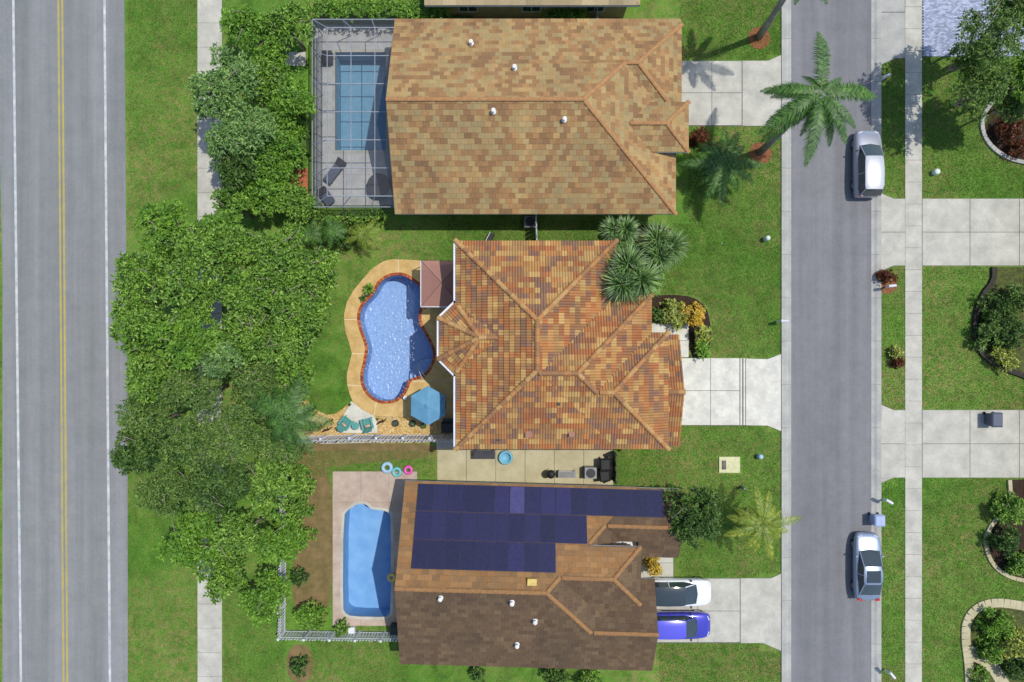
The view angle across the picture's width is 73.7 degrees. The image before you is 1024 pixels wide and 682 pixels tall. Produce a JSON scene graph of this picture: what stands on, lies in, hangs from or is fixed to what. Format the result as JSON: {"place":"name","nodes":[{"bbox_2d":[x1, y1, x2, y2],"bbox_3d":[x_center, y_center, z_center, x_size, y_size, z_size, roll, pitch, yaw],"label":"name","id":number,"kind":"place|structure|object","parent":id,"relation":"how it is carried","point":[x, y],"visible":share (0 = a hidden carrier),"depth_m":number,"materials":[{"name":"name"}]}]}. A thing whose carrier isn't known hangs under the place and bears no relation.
{"place":"outdoors","nodes":[
{"label":"outdoors","id":0,"kind":"place"},
{"bbox_2d":[0,0,127,681],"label":"road","id":1,"kind":"structure","parent":0,"point":[36,89],"depth_m":47.39,"materials":[{"name":"asphalt"}]},
{"bbox_2d":[12,0,21,681],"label":"edge line","id":2,"kind":"object","parent":1,"relation":"on","point":[17,357],"visible":1,"depth_m":47.38,"materials":[{"name":"paint"}]},
{"bbox_2d":[57,0,67,681],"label":"line","id":3,"kind":"object","parent":1,"relation":"on","point":[60,281],"visible":1,"depth_m":47.38,"materials":[{"name":"paint"}]},
{"bbox_2d":[103,0,110,681],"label":"edge line","id":4,"kind":"object","parent":1,"relation":"on","point":[107,350],"visible":1,"depth_m":47.38,"materials":[{"name":"paint"}]},
{"bbox_2d":[197,0,221,681],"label":"sidewalk","id":5,"kind":"structure","parent":0,"point":[209,612],"depth_m":47.36,"materials":[{"name":"concrete"}]},
{"bbox_2d":[0,0,1023,681],"bbox_3d":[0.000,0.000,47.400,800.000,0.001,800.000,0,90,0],"label":"lawn","id":6,"kind":"structure","parent":0,"point":[644,10],"depth_m":47.40,"materials":[{"name":"green plant"}]},
{"bbox_2d":[108,426,171,475],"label":"tree","id":7,"kind":"object","parent":6,"relation":"on","point":[133,455],"visible":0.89,"depth_m":41.79,"materials":[{"name":"green plant"}]},
{"bbox_2d":[107,289,185,361],"bbox_3d":[-23.063,-1.027,43.624,4.082,7.564,4.372,37,90,0],"label":"tree","id":8,"kind":"object","parent":6,"relation":"on","point":[128,322],"visible":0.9,"depth_m":41.26,"materials":[{"name":"green plant"}]},
{"bbox_2d":[110,249,190,308],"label":"tree","id":9,"kind":"object","parent":6,"relation":"on","point":[137,274],"visible":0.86,"depth_m":40.81,"materials":[{"name":"green plant"}]},
{"bbox_2d":[114,391,186,450],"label":"tree","id":10,"kind":"object","parent":6,"relation":"on","point":[133,414],"visible":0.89,"depth_m":41.95,"materials":[{"name":"green plant"}]},
{"bbox_2d":[123,346,193,404],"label":"tree","id":11,"kind":"object","parent":6,"relation":"on","point":[143,374],"visible":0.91,"depth_m":41.47,"materials":[{"name":"green plant"}]},
{"bbox_2d":[133,197,196,264],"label":"tree","id":12,"kind":"object","parent":6,"relation":"on","point":[160,222],"visible":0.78,"depth_m":41.57,"materials":[{"name":"green plant"}]},
{"bbox_2d":[132,452,204,519],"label":"tree","id":13,"kind":"object","parent":6,"relation":"on","point":[149,491],"visible":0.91,"depth_m":42.76,"materials":[{"name":"green plant"}]},
{"bbox_2d":[141,304,230,370],"bbox_3d":[-19.666,-0.265,43.684,5.055,7.443,4.231,0,90,0],"label":"tree","id":14,"kind":"object","parent":6,"relation":"on","point":[200,338],"visible":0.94,"depth_m":40.83,"materials":[{"name":"green plant"}]},
{"bbox_2d":[147,251,226,323],"bbox_3d":[-19.462,-3.167,43.541,4.390,7.729,4.019,-42,90,0],"label":"tree","id":15,"kind":"object","parent":6,"relation":"on","point":[209,287],"visible":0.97,"depth_m":40.72,"materials":[{"name":"green plant"}]},
{"bbox_2d":[156,409,219,471],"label":"tree","id":16,"kind":"object","parent":6,"relation":"on","point":[181,431],"visible":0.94,"depth_m":41.62,"materials":[{"name":"green plant"}]},
{"bbox_2d":[151,505,228,570],"bbox_3d":[-20.562,12.658,44.677,4.851,5.468,4.863,0,90,0],"label":"tree","id":17,"kind":"object","parent":6,"relation":"on","point":[188,551],"visible":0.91,"depth_m":43.15,"materials":[{"name":"green plant"}]},
{"bbox_2d":[162,219,219,269],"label":"tree","id":18,"kind":"object","parent":6,"relation":"on","point":[186,244],"visible":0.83,"depth_m":40.96,"materials":[{"name":"green plant"}]},
{"bbox_2d":[156,364,229,415],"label":"tree","id":19,"kind":"object","parent":6,"relation":"on","point":[176,387],"visible":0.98,"depth_m":41.48,"materials":[{"name":"green plant"}]},
{"bbox_2d":[184,68,240,121],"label":"tree","id":20,"kind":"object","parent":6,"relation":"on","point":[216,102],"visible":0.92,"depth_m":41.73,"materials":[{"name":"green plant"}]},
{"bbox_2d":[183,339,251,386],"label":"tree","id":21,"kind":"object","parent":6,"relation":"on","point":[221,355],"visible":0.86,"depth_m":41.31,"materials":[{"name":"green plant"}]},
{"bbox_2d":[191,548,246,604],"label":"tree","id":22,"kind":"object","parent":6,"relation":"on","point":[221,578],"visible":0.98,"depth_m":43.56,"materials":[{"name":"green plant"}]},
{"bbox_2d":[186,454,255,518],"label":"tree","id":23,"kind":"object","parent":6,"relation":"on","point":[210,486],"visible":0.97,"depth_m":42.16,"materials":[{"name":"green plant"}]},
{"bbox_2d":[193,222,254,283],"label":"tree","id":24,"kind":"object","parent":6,"relation":"on","point":[208,247],"visible":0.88,"depth_m":41.12,"materials":[{"name":"green plant"}]},
{"bbox_2d":[194,417,253,468],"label":"tree","id":25,"kind":"object","parent":6,"relation":"on","point":[222,441],"visible":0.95,"depth_m":41.94,"materials":[{"name":"green plant"}]},
{"bbox_2d":[209,186,252,226],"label":"tree","id":26,"kind":"object","parent":6,"relation":"on","point":[227,201],"visible":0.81,"depth_m":43.49,"materials":[{"name":"green plant"}]},
{"bbox_2d":[209,144,257,190],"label":"tree","id":27,"kind":"object","parent":6,"relation":"on","point":[233,169],"visible":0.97,"depth_m":42.64,"materials":[{"name":"green plant"}]},
{"bbox_2d":[206,42,267,104],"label":"tree","id":28,"kind":"object","parent":6,"relation":"on","point":[236,72],"visible":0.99,"depth_m":41.70,"materials":[{"name":"green plant"}]},
{"bbox_2d":[210,510,266,555],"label":"tree","id":29,"kind":"object","parent":6,"relation":"on","point":[239,535],"visible":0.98,"depth_m":42.52,"materials":[{"name":"green plant"}]},
{"bbox_2d":[213,224,270,280],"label":"tree","id":30,"kind":"object","parent":6,"relation":"on","point":[243,259],"visible":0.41,"depth_m":41.57,"materials":[{"name":"green plant"}]},
{"bbox_2d":[210,98,280,161],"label":"tree","id":31,"kind":"object","parent":6,"relation":"on","point":[251,132],"visible":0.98,"depth_m":41.90,"materials":[{"name":"green plant"}]},
{"bbox_2d":[219,2,272,56],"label":"tree","id":32,"kind":"object","parent":6,"relation":"on","point":[245,18],"visible":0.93,"depth_m":43.49,"materials":[{"name":"green plant"}]},
{"bbox_2d":[215,385,278,444],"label":"tree","id":33,"kind":"object","parent":6,"relation":"on","point":[240,411],"visible":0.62,"depth_m":42.28,"materials":[{"name":"green plant"}]},
{"bbox_2d":[216,306,279,365],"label":"tree","id":34,"kind":"object","parent":6,"relation":"on","point":[248,341],"visible":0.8,"depth_m":41.55,"materials":[{"name":"green plant"}]},
{"bbox_2d":[220,261,284,321],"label":"tree","id":35,"kind":"object","parent":6,"relation":"on","point":[242,290],"visible":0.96,"depth_m":40.92,"materials":[{"name":"green plant"}]},
{"bbox_2d":[229,354,285,404],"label":"tree","id":36,"kind":"object","parent":6,"relation":"on","point":[260,372],"visible":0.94,"depth_m":42.24,"materials":[{"name":"green plant"}]},
{"bbox_2d":[234,165,292,220],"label":"tree","id":37,"kind":"object","parent":6,"relation":"on","point":[262,193],"visible":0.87,"depth_m":44.09,"materials":[{"name":"green plant"}]},
{"bbox_2d":[237,568,290,627],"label":"tree","id":38,"kind":"object","parent":6,"relation":"on","point":[269,596],"visible":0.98,"depth_m":43.77,"materials":[{"name":"green plant"}]},
{"bbox_2d":[246,139,287,186],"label":"tree","id":39,"kind":"object","parent":6,"relation":"on","point":[267,166],"visible":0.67,"depth_m":43.68,"materials":[{"name":"green plant"}]},
{"bbox_2d":[248,37,290,76],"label":"tree","id":40,"kind":"object","parent":6,"relation":"on","point":[268,49],"visible":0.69,"depth_m":43.97,"materials":[{"name":"green plant"}]},
{"bbox_2d":[244,55,295,107],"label":"tree","id":41,"kind":"object","parent":6,"relation":"on","point":[265,77],"visible":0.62,"depth_m":43.69,"materials":[{"name":"green plant"}]},
{"bbox_2d":[245,455,296,519],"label":"tree","id":42,"kind":"object","parent":6,"relation":"on","point":[266,479],"visible":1,"depth_m":42.77,"materials":[{"name":"green plant"}]},
{"bbox_2d":[249,416,303,467],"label":"tree","id":43,"kind":"object","parent":6,"relation":"on","point":[279,450],"visible":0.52,"depth_m":42.83,"materials":[{"name":"green plant"}]},
{"bbox_2d":[253,511,305,566],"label":"tree","id":44,"kind":"object","parent":6,"relation":"on","point":[280,541],"visible":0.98,"depth_m":43.44,"materials":[{"name":"green plant"}]},
{"bbox_2d":[254,221,309,282],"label":"tree","id":45,"kind":"object","parent":6,"relation":"on","point":[279,253],"visible":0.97,"depth_m":41.33,"materials":[{"name":"green plant"}]},
{"bbox_2d":[264,125,305,176],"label":"tree","id":46,"kind":"object","parent":6,"relation":"on","point":[287,146],"visible":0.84,"depth_m":44.07,"materials":[{"name":"green plant"}]},
{"bbox_2d":[257,313,315,373],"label":"tree","id":47,"kind":"object","parent":6,"relation":"on","point":[289,344],"visible":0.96,"depth_m":41.54,"materials":[{"name":"green plant"}]},
{"bbox_2d":[261,0,314,51],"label":"tree","id":48,"kind":"object","parent":6,"relation":"on","point":[280,22],"visible":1,"depth_m":43.56,"materials":[{"name":"green plant"}]},
{"bbox_2d":[246,372,332,454],"bbox_3d":[-13.574,4.777,44.498,4.060,5.804,5.203,-32,90,0],"label":"palm tree","id":49,"kind":"object","parent":6,"relation":"on","point":[299,416],"visible":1,"depth_m":41.88,"materials":[{"name":"green plant"}]},
{"bbox_2d":[265,76,317,129],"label":"tree","id":50,"kind":"object","parent":6,"relation":"on","point":[287,102],"visible":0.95,"depth_m":43.80,"materials":[{"name":"green plant"}]},
{"bbox_2d":[272,360,315,400],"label":"tree","id":51,"kind":"object","parent":6,"relation":"on","point":[292,373],"visible":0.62,"depth_m":42.99,"materials":[{"name":"green plant"}]},
{"bbox_2d":[275,183,324,231],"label":"tree","id":52,"kind":"object","parent":6,"relation":"on","point":[301,209],"visible":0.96,"depth_m":44.60,"materials":[{"name":"green plant"}]},
{"bbox_2d":[269,263,331,333],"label":"tree","id":53,"kind":"object","parent":6,"relation":"on","point":[302,309],"visible":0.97,"depth_m":41.45,"materials":[{"name":"green plant"}]},
{"bbox_2d":[291,70,311,169],"bbox_3d":[-14.279,-14.809,46.337,1.381,2.126,6.723,0,90,0],"label":"hedge","id":54,"kind":"object","parent":6,"relation":"on","point":[305,129],"visible":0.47,"depth_m":45.93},
{"bbox_2d":[293,455,332,627],"bbox_3d":[-13.839,13.958,47.393,2.789,0.001,12.050,0,90,0],"label":"dirt strip","id":55,"kind":"object","parent":6,"relation":"on","point":[314,559],"visible":0.54,"depth_m":47.39,"materials":[{"name":"soil"}]},
{"bbox_2d":[296,246,341,289],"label":"tree","id":56,"kind":"object","parent":6,"relation":"on","point":[324,267],"visible":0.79,"depth_m":42.48,"materials":[{"name":"green plant"}]},
{"bbox_2d":[276,476,397,642],"bbox_3d":[-11.422,14.689,46.570,8.785,1.660,11.184,0,90,0],"label":"picket fence","id":57,"kind":"object","parent":6,"relation":"on","point":[304,637],"visible":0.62,"depth_m":46.53,"materials":[{"name":"white plastic"}]},
{"bbox_2d":[317,207,388,223],"bbox_3d":[-10.766,-8.523,46.633,4.980,1.534,1.212,0,90,0],"label":"hedge","id":58,"kind":"object","parent":6,"relation":"on","point":[364,215],"visible":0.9,"depth_m":46.48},
{"bbox_2d":[315,21,393,205],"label":"pool deck","id":59,"kind":"structure","parent":6,"relation":"on","point":[349,182],"depth_m":47.34,"materials":[{"name":"concrete"}]},
{"bbox_2d":[312,19,394,213],"bbox_3d":[-10.211,-14.986,45.637,5.904,3.526,12.391,0,90,0],"label":"screen enclosure","id":60,"kind":"object","parent":59,"relation":"on","point":[327,111],"visible":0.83,"depth_m":43.92,"materials":[{"name":"grey"}]},
{"bbox_2d":[332,49,388,152],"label":"swimming pool","id":61,"kind":"structure","parent":59,"relation":"in","point":[352,97],"depth_m":48.90,"materials":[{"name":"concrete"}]},
{"bbox_2d":[292,441,435,466],"bbox_3d":[-10.256,7.872,47.397,10.022,0.001,1.878,0,90,0],"label":"dirt strip","id":62,"kind":"object","parent":6,"relation":"on","point":[352,448],"visible":0.8,"depth_m":47.40,"materials":[{"name":"soil"}]},
{"bbox_2d":[298,401,450,442],"bbox_3d":[-9.515,5.873,47.394,11.821,0.001,2.933,6,90,0],"label":"gravel bed","id":63,"kind":"object","parent":6,"relation":"on","point":[387,421],"visible":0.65,"depth_m":47.39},
{"bbox_2d":[293,434,452,442],"bbox_3d":[-9.254,6.635,46.445,11.201,1.910,0.458,0,90,0],"label":"picket fence","id":64,"kind":"object","parent":63,"relation":"on","point":[376,437],"visible":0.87,"depth_m":46.35,"materials":[{"name":"white plastic"}]},
{"bbox_2d":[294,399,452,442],"bbox_3d":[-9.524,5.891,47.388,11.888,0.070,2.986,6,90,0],"label":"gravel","id":65,"kind":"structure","parent":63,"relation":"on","point":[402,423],"depth_m":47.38,"materials":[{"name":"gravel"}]},
{"bbox_2d":[333,471,416,625],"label":"pool deck","id":66,"kind":"structure","parent":6,"relation":"on","point":[382,489],"depth_m":47.34,"materials":[{"name":"concrete"}]},
{"bbox_2d":[340,501,393,619],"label":"swimming pool","id":67,"kind":"structure","parent":66,"relation":"in","point":[367,557],"depth_m":48.90,"materials":[{"name":"liquid"}]},
{"bbox_2d":[304,0,452,24],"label":"hedge","id":68,"kind":"object","parent":6,"relation":"on","point":[382,9],"visible":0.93,"depth_m":45.66,"materials":[{"name":"plant"}]},
{"bbox_2d":[344,259,452,421],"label":"pool deck","id":69,"kind":"structure","parent":6,"relation":"on","point":[438,377],"depth_m":47.34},
{"bbox_2d":[357,272,435,403],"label":"swimming pool","id":70,"kind":"structure","parent":69,"relation":"in","point":[396,338],"depth_m":48.95,"materials":[{"name":"liquid"}]},
{"bbox_2d":[411,386,444,424],"bbox_3d":[-5.540,4.263,45.880,2.265,2.920,2.605,0,90,0],"label":"patio umbrella","id":71,"kind":"object","parent":69,"relation":"on","point":[427,405],"visible":1,"depth_m":44.90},
{"bbox_2d":[420,260,452,308],"bbox_3d":[-4.667,-3.779,45.889,2.782,2.901,3.115,0,90,0],"label":"gazebo","id":72,"kind":"object","parent":69,"relation":"on","point":[436,283],"visible":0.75,"depth_m":44.87,"materials":[{"name":"pink"}]},
{"bbox_2d":[437,448,612,485],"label":"patio","id":73,"kind":"structure","parent":6,"relation":"on","point":[529,466],"depth_m":47.35,"materials":[{"name":"beige concrete"}]},
{"bbox_2d":[424,0,639,17],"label":"neighbour house","id":74,"kind":"structure","parent":6,"relation":"on","point":[519,8],"depth_m":44.54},
{"bbox_2d":[386,19,690,215],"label":"shingled house","id":75,"kind":"structure","parent":6,"relation":"on","point":[537,116],"depth_m":42.77,"materials":[{"name":"brown"}]},
{"bbox_2d":[395,480,681,670],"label":"solar roof house","id":76,"kind":"structure","parent":6,"relation":"on","point":[490,574],"depth_m":43.02,"materials":[{"name":"tile"}]},
{"bbox_2d":[436,238,685,451],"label":"tiled house","id":77,"kind":"structure","parent":6,"relation":"on","point":[543,345],"depth_m":41.17,"materials":[{"name":"tile"}]},
{"bbox_2d":[626,225,671,288],"bbox_3d":[8.950,-5.444,47.390,4.456,0.001,5.244,0,90,0],"label":"mulch bed","id":78,"kind":"object","parent":6,"relation":"on","point":[640,227],"visible":0.13,"depth_m":47.39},
{"bbox_2d":[598,214,639,254],"bbox_3d":[6.702,-6.629,44.627,2.906,5.563,2.823,0,90,0],"label":"yucca","id":79,"kind":"object","parent":78,"relation":"on","point":[623,232],"visible":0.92,"depth_m":42.41,"materials":[{"name":"green plant"}]},
{"bbox_2d":[600,243,663,309],"bbox_3d":[7.204,-3.940,43.609,4.266,7.601,4.368,0,90,0],"label":"yucca","id":80,"kind":"object","parent":78,"relation":"on","point":[633,276],"visible":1,"depth_m":40.68,"materials":[{"name":"green plant"}]},
{"bbox_2d":[636,220,690,275],"bbox_3d":[9.640,-5.919,44.815,3.786,5.196,3.871,0,90,0],"label":"yucca","id":81,"kind":"object","parent":78,"relation":"on","point":[663,247],"visible":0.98,"depth_m":42.99,"materials":[{"name":"green plant"}]},
{"bbox_2d":[652,295,710,356],"bbox_3d":[11.997,-1.533,47.388,5.487,0.001,3.223,43,90,0],"label":"mulch bed","id":82,"kind":"object","parent":6,"relation":"on","point":[686,300],"visible":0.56,"depth_m":47.39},
{"bbox_2d":[662,483,723,548],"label":"tree","id":83,"kind":"object","parent":6,"relation":"on","point":[702,520],"visible":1,"depth_m":42.83,"materials":[{"name":"green plant"}]},
{"bbox_2d":[677,128,765,208],"bbox_3d":[13.877,-11.557,45.945,4.582,2.910,4.396,-39,90,0],"label":"palm tree","id":84,"kind":"object","parent":6,"relation":"on","point":[713,167],"visible":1,"depth_m":44.74,"materials":[{"name":"green plant"}]},
{"bbox_2d":[749,142,771,162],"bbox_3d":[17.244,-13.044,47.390,1.560,0.020,1.560,0,90,0],"label":"mulch ring","id":85,"kind":"object","parent":6,"relation":"on","point":[764,156],"visible":0.64,"depth_m":47.38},
{"bbox_2d":[757,31,876,166],"bbox_3d":[17.149,-13.386,42.423,5.603,9.983,6.658,44,90,0],"label":"palm tree","id":86,"kind":"object","parent":85,"relation":"on","point":[808,104],"visible":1,"depth_m":37.86,"materials":[{"name":"green plant"}]},
{"bbox_2d":[723,485,800,560],"bbox_3d":[16.032,11.773,45.470,3.884,3.859,4.187,36,90,0],"label":"palm tree","id":87,"kind":"object","parent":6,"relation":"on","point":[755,519],"visible":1,"depth_m":43.78,"materials":[{"name":"green plant"}]},
{"bbox_2d":[781,0,790,681],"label":"kerb","id":88,"kind":"structure","parent":6,"relation":"on","point":[786,358],"depth_m":47.33,"materials":[{"name":"grey concrete"}]},
{"bbox_2d":[871,0,880,681],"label":"kerb","id":89,"kind":"structure","parent":6,"relation":"on","point":[875,334],"depth_m":47.32,"materials":[{"name":"grey concrete"}]},
{"bbox_2d":[948,67,1012,122],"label":"tree","id":90,"kind":"object","parent":6,"relation":"on","point":[981,90],"visible":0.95,"depth_m":41.65,"materials":[{"name":"green plant"}]},
{"bbox_2d":[954,0,1023,84],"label":"tree","id":91,"kind":"object","parent":6,"relation":"on","point":[990,44],"visible":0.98,"depth_m":40.30,"materials":[{"name":"green plant"}]},
{"bbox_2d":[961,598,1023,681],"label":"garden edging","id":92,"kind":"object","parent":6,"relation":"on","point":[966,624],"visible":0.98,"depth_m":47.28,"materials":[{"name":"beige concrete"}]},
{"bbox_2d":[970,607,1023,681],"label":"planting bed","id":93,"kind":"object","parent":6,"relation":"on","point":[1018,618],"visible":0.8,"depth_m":47.39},
{"bbox_2d":[973,606,1017,644],"bbox_3d":[33.148,19.704,46.793,2.672,2.111,2.776,26,90,0],"label":"shrub","id":94,"kind":"object","parent":93,"relation":"on","point":[992,629],"visible":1,"depth_m":46.55,"materials":[{"name":"green plant"}]},
{"bbox_2d":[978,267,1023,372],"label":"planting bed","id":95,"kind":"object","parent":6,"relation":"on","point":[1006,276],"visible":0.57,"depth_m":47.39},
{"bbox_2d":[989,480,1023,577],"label":"planting bed","id":96,"kind":"object","parent":6,"relation":"on","point":[999,558],"visible":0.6,"depth_m":47.39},
{"bbox_2d":[988,489,1023,526],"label":"shrub","id":97,"kind":"object","parent":96,"relation":"on","point":[1008,511],"visible":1,"depth_m":46.40,"materials":[{"name":"green plant"}]},
{"bbox_2d":[657,574,780,650],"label":"driveway","id":98,"kind":"structure","parent":0,"point":[742,610],"depth_m":47.35,"materials":[{"name":"concrete"}]},
{"bbox_2d":[652,576,710,608],"bbox_3d":[11.400,17.200,46.615,4.538,1.561,1.965,0,90,0],"label":"parked car","id":99,"kind":"object","parent":98,"relation":"on","point":[685,592],"visible":0.73,"depth_m":46.19,"materials":[{"name":"white paint"}]},
{"bbox_2d":[657,609,709,640],"bbox_3d":[11.450,19.450,46.615,4.336,1.561,1.895,0,90,0],"label":"parked car","id":100,"kind":"object","parent":98,"relation":"on","point":[690,625],"visible":0.78,"depth_m":46.20,"materials":[{"name":"blue paint"}]},
{"bbox_2d":[682,354,780,430],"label":"driveway","id":101,"kind":"structure","parent":0,"point":[732,392],"depth_m":47.35,"materials":[{"name":"concrete"}]},
{"bbox_2d":[682,55,780,129],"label":"driveway","id":102,"kind":"structure","parent":0,"point":[721,93],"depth_m":47.35,"materials":[{"name":"concrete"}]},
{"bbox_2d":[790,0,870,681],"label":"street","id":103,"kind":"structure","parent":0,"point":[830,427],"depth_m":47.39,"materials":[{"name":"asphalt"}]},
{"bbox_2d":[850,532,883,600],"bbox_3d":[24.350,15.450,46.636,1.945,1.521,4.637,0,90,0],"label":"parked car","id":104,"kind":"object","parent":103,"relation":"on","point":[867,581],"visible":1,"depth_m":46.42,"materials":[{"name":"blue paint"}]},
{"bbox_2d":[850,130,884,197],"bbox_3d":[24.350,-12.150,46.556,1.945,1.681,4.639,0,90,0],"label":"parked car","id":105,"kind":"object","parent":103,"relation":"on","point":[868,181],"visible":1,"depth_m":46.18,"materials":[{"name":"grey paint"}]},
{"bbox_2d":[881,0,904,63],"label":"driveway","id":106,"kind":"structure","parent":0,"point":[892,29],"depth_m":47.35,"materials":[{"name":"grey concrete"}]},
{"bbox_2d":[905,0,921,681],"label":"sidewalk","id":107,"kind":"structure","parent":0,"point":[913,337],"depth_m":47.36,"materials":[{"name":"concrete"}]},
{"bbox_2d":[881,194,1023,269],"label":"driveway","id":108,"kind":"structure","parent":0,"point":[972,232],"depth_m":47.35,"materials":[{"name":"concrete"}]},
{"bbox_2d":[881,404,1023,481],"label":"driveway","id":109,"kind":"structure","parent":0,"point":[963,444],"depth_m":47.35,"materials":[{"name":"concrete"}]},
{"bbox_2d":[922,0,1023,56],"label":"driveway","id":110,"kind":"structure","parent":0,"point":[940,21],"depth_m":47.35,"materials":[{"name":"concrete"}]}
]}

